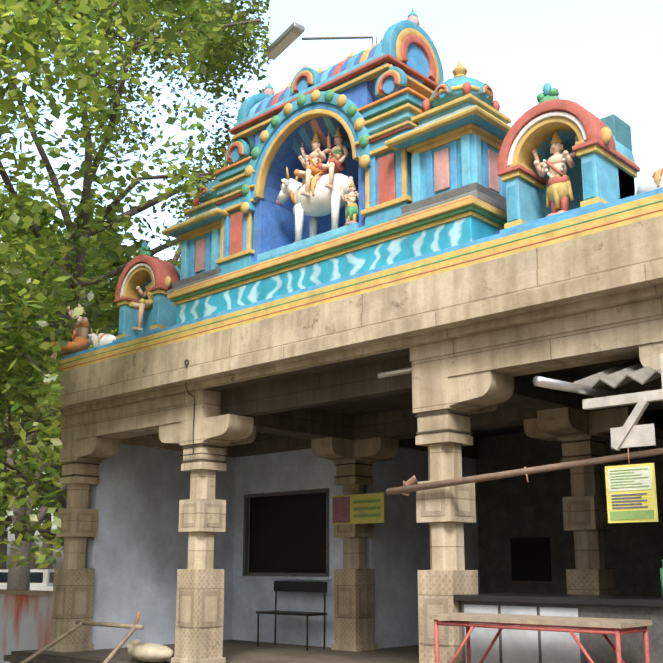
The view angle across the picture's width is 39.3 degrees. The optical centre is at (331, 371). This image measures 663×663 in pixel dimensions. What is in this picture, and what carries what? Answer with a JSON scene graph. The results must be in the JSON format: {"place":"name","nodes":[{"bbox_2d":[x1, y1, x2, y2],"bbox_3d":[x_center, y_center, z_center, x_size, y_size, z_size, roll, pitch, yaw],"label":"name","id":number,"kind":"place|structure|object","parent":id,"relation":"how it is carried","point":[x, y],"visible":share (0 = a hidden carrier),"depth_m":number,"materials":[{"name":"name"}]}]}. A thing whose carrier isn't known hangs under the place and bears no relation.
{"place":"outdoors","nodes":[
{"label":"outdoors","id":0,"kind":"place"},
{"bbox_2d":[0,0,662,568],"label":"sky","id":1,"kind":"structure","parent":0,"point":[605,57],"materials":[{"name":"white"}]},
{"bbox_2d":[87,432,662,649],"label":"mandapa walls","id":2,"kind":"structure","parent":0,"point":[517,537],"depth_m":13.13,"materials":[{"name":"grey paint"}]},
{"bbox_3d":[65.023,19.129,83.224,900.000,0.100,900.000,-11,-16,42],"label":"ground","id":3,"kind":"structure","parent":0,"visible":0},
{"bbox_2d":[0,589,52,662],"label":"compound wall","id":4,"kind":"structure","parent":3,"relation":"on","point":[25,619],"depth_m":14.51,"materials":[{"name":"white paint"}]},
{"bbox_2d":[0,569,53,590],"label":"white car","id":5,"kind":"object","parent":3,"relation":"on","point":[41,579],"visible":0.33,"depth_m":29.82,"materials":[{"name":"white metal"}]},
{"bbox_2d":[1,428,59,535],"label":"tree","id":6,"kind":"object","parent":3,"relation":"on","point":[10,525],"depth_m":44.41,"materials":[{"name":"green plant"}]},
{"bbox_2d":[0,425,66,568],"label":"tree","id":7,"kind":"object","parent":3,"relation":"on","point":[45,459],"visible":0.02,"depth_m":40.66,"materials":[{"name":"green plant"}]},
{"bbox_2d":[0,234,70,567],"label":"tree","id":8,"kind":"object","parent":3,"relation":"on","point":[15,394],"visible":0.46,"depth_m":12.01,"materials":[{"name":"green plant"}]},
{"bbox_2d":[26,445,50,568],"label":"tree","id":9,"kind":"object","parent":3,"relation":"on","point":[33,544],"depth_m":75.92,"materials":[{"name":"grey plant"}]},
{"bbox_2d":[0,298,116,568],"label":"tree","id":10,"kind":"object","parent":3,"relation":"on","point":[3,547],"depth_m":37.77,"materials":[{"name":"green plant"}]},
{"bbox_2d":[20,611,143,662],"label":"bamboo frame","id":11,"kind":"object","parent":3,"relation":"on","point":[132,627],"visible":1,"depth_m":10.75,"materials":[{"name":"brown wood"}]},
{"bbox_2d":[0,163,180,589],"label":"tree","id":12,"kind":"object","parent":3,"relation":"on","point":[18,578],"visible":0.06,"depth_m":22.37,"materials":[{"name":"green plant"}]},
{"bbox_2d":[0,0,271,563],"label":"tree","id":13,"kind":"object","parent":3,"relation":"on","point":[29,25],"visible":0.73,"depth_m":10.42,"materials":[{"name":"green plant"}]},
{"bbox_2d":[264,22,376,59],"bbox_3d":[-0.328,-1.160,18.507,3.037,13.010,0.494,-10,-15,39],"label":"street lamp","id":14,"kind":"object","parent":3,"relation":"on","point":[288,36],"visible":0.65,"depth_m":20.11,"materials":[{"name":"silver metal"}]},
{"bbox_2d":[4,215,662,662],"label":"stone pavilion","id":15,"kind":"structure","parent":3,"relation":"on","point":[478,347],"depth_m":9.86,"materials":[{"name":"beige stone"}]},
{"bbox_2d":[38,288,90,384],"bbox_3d":[-3.616,-0.478,12.796,0.564,1.408,0.686,-5,-13,23],"label":"guardian statue","id":16,"kind":"object","parent":15,"relation":"on","point":[79,343],"visible":0.5,"depth_m":12.68,"materials":[{"name":"orange paint"}]},
{"bbox_2d":[127,639,173,662],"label":"sack","id":17,"kind":"object","parent":15,"relation":"on","point":[139,650],"visible":1,"depth_m":10.29,"materials":[{"name":"beige fabric"}]},
{"bbox_2d":[178,359,229,456],"bbox_3d":[-1.458,0.424,10.598,0.601,1.069,0.366,0,-12,-2],"label":"hanging wire","id":18,"kind":"object","parent":15,"relation":"attached to","point":[193,423],"visible":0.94,"depth_m":10.53,"materials":[{"name":"grey"}]},
{"bbox_2d":[256,581,326,650],"bbox_3d":[-0.545,3.265,12.456,1.000,0.860,0.362,-11,-16,42],"label":"bench","id":19,"kind":"object","parent":15,"relation":"on","point":[297,586],"visible":1,"depth_m":12.54,"materials":[{"name":"grey metal"}]},
{"bbox_2d":[332,492,384,524],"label":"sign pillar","id":20,"kind":"structure","parent":15,"relation":"attached to","point":[359,508],"depth_m":12.04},
{"bbox_2d":[55,8,662,372],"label":"temple superstructure","id":21,"kind":"object","parent":15,"relation":"on","point":[443,174],"visible":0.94,"depth_m":9.33,"materials":[{"name":"multicoloured paint"}]},
{"bbox_2d":[88,328,115,347],"bbox_3d":[-3.091,-0.410,12.542,0.712,0.414,0.310,-11,-16,42],"label":"nandi statue","id":22,"kind":"object","parent":21,"relation":"on","point":[100,339],"visible":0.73,"depth_m":12.43,"materials":[{"name":"white paint"}]},
{"bbox_2d":[129,275,152,332],"bbox_3d":[-2.354,-0.914,11.959,0.385,1.092,0.584,-11,-16,42],"label":"deity statue","id":23,"kind":"object","parent":21,"relation":"on","point":[144,307],"visible":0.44,"depth_m":11.85,"materials":[{"name":"multicoloured paint"}]},
{"bbox_2d":[294,131,330,196],"bbox_3d":[-0.239,-2.259,10.207,0.365,0.855,0.423,5,-13,-24],"label":"shiva statue","id":24,"kind":"object","parent":21,"relation":"on","point":[315,157],"visible":0.98,"depth_m":10.16,"materials":[{"name":"multicoloured paint"}]},
{"bbox_2d":[276,167,352,242],"bbox_3d":[-0.178,-1.853,10.167,1.198,0.986,0.419,-11,-16,42],"label":"nandi statue","id":25,"kind":"object","parent":21,"relation":"on","point":[321,200],"visible":0.65,"depth_m":9.99,"materials":[{"name":"white paint"}]},
{"bbox_2d":[317,126,348,188],"bbox_3d":[0.003,-2.291,9.962,0.297,0.805,0.359,-11,-16,42],"label":"parvati statue","id":26,"kind":"object","parent":21,"relation":"on","point":[338,156],"visible":1,"depth_m":9.96,"materials":[{"name":"multicoloured paint"}]},
{"bbox_2d":[340,179,358,225],"bbox_3d":[0.208,-1.743,9.584,0.226,0.523,0.212,2,-12,-9],"label":"statue attendant","id":27,"kind":"object","parent":21,"relation":"on","point":[352,212],"visible":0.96,"depth_m":9.56,"materials":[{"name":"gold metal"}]},
{"bbox_2d":[532,130,578,216],"bbox_3d":[1.956,-1.691,8.005,0.465,0.872,0.308,-11,-16,42],"label":"deity statue","id":28,"kind":"object","parent":21,"relation":"on","point":[559,191],"visible":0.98,"depth_m":7.95,"materials":[{"name":"multicoloured paint"}]},
{"bbox_2d":[635,168,662,194],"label":"nandi statue","id":29,"kind":"object","parent":21,"relation":"on","point":[654,181],"visible":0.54,"depth_m":7.27,"materials":[{"name":"white paint"}]},
{"bbox_2d":[378,367,411,378],"bbox_3d":[0.643,0.008,8.892,0.520,0.050,0.059,-11,-16,42],"label":"tube light","id":30,"kind":"object","parent":15,"relation":"attached to","point":[395,372],"visible":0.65,"depth_m":8.90,"materials":[{"name":"white glass"}]},
{"bbox_2d":[386,448,662,495],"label":"wooden pole","id":31,"kind":"object","parent":15,"relation":"attached to","point":[411,484],"visible":1,"depth_m":7.47,"materials":[{"name":"brown wood"}]},
{"bbox_2d":[430,612,651,662],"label":"steel table","id":32,"kind":"object","parent":15,"relation":"on","point":[617,628],"visible":1,"depth_m":6.68,"materials":[{"name":"red metal"}]},
{"bbox_2d":[454,593,662,662],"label":"shop counter","id":33,"kind":"object","parent":15,"relation":"on","point":[519,646],"visible":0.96,"depth_m":7.16,"materials":[{"name":"black stone"}]},
{"bbox_2d":[660,559,662,597],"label":"shop bottles","id":34,"kind":"object","parent":33,"relation":"on","point":[661,575],"visible":1,"depth_m":7.04,"materials":[{"name":"green plastic"}]},
{"bbox_2d":[533,353,662,450],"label":"metal awning","id":35,"kind":"object","parent":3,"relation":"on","point":[624,373],"visible":0.92,"depth_m":6.66,"materials":[{"name":"white paint"}]},
{"bbox_2d":[605,421,657,522],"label":"notice boards","id":36,"kind":"object","parent":35,"relation":"attached to","point":[631,495],"visible":0.92,"depth_m":6.46,"materials":[{"name":"yellow paper"}]}
]}

